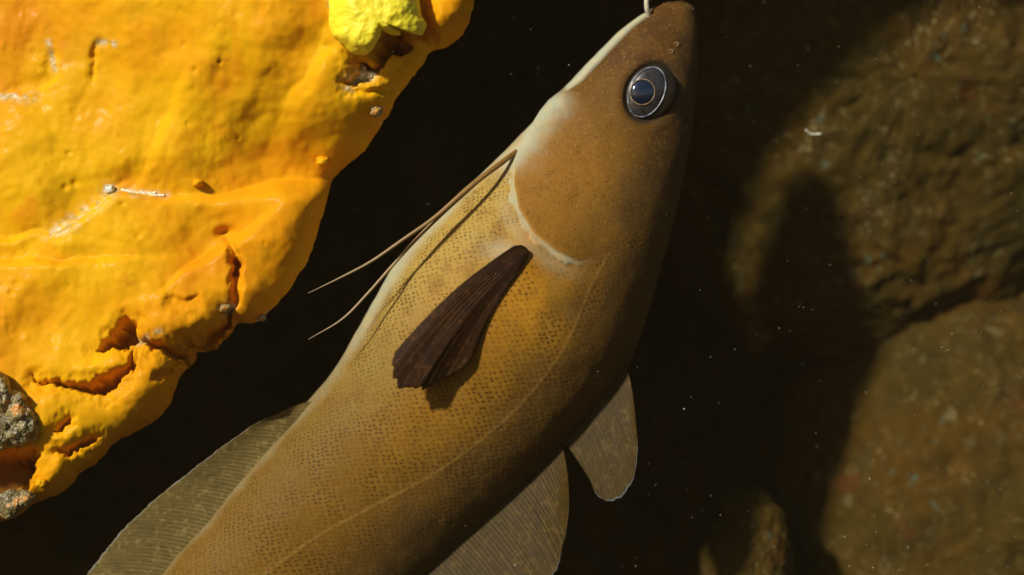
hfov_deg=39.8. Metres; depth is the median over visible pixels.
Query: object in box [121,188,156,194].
worm tube
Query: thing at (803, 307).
marine snow
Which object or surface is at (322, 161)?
nodule
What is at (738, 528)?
rock
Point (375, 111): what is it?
nodule
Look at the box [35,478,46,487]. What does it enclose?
nodule
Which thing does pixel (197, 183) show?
nodule
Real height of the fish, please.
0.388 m
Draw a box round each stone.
[103,184,114,193]
[354,64,375,83]
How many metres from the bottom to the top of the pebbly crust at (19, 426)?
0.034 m
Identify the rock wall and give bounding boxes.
[0,0,915,574]
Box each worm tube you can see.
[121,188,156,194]
[139,191,164,196]
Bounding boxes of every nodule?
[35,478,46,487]
[193,179,202,187]
[219,304,231,312]
[257,314,265,321]
[316,156,327,165]
[369,106,382,116]
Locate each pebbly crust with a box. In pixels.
[0,372,39,451]
[0,489,35,518]
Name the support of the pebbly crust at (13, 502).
attached to the orange sponge at (114, 320)
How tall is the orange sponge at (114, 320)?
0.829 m
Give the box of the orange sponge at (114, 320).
[0,0,474,521]
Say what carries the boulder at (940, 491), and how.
on the rock wall
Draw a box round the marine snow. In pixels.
[311,17,994,570]
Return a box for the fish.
[87,0,698,574]
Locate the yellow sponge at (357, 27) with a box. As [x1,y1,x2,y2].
[329,0,426,54]
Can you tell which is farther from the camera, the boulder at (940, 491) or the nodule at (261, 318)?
the boulder at (940, 491)
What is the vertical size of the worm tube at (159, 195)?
0.002 m
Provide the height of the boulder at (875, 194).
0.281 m
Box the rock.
[680,482,796,574]
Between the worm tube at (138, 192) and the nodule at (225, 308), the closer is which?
the nodule at (225, 308)
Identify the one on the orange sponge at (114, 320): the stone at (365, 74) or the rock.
the stone at (365, 74)
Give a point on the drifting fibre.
(807, 131)
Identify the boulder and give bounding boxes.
[586,0,1023,377]
[757,289,1023,574]
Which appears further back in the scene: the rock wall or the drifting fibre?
the rock wall
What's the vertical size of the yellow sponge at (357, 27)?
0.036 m
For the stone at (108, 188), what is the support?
on the orange sponge at (114, 320)
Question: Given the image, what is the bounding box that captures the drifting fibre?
[805,129,820,134]

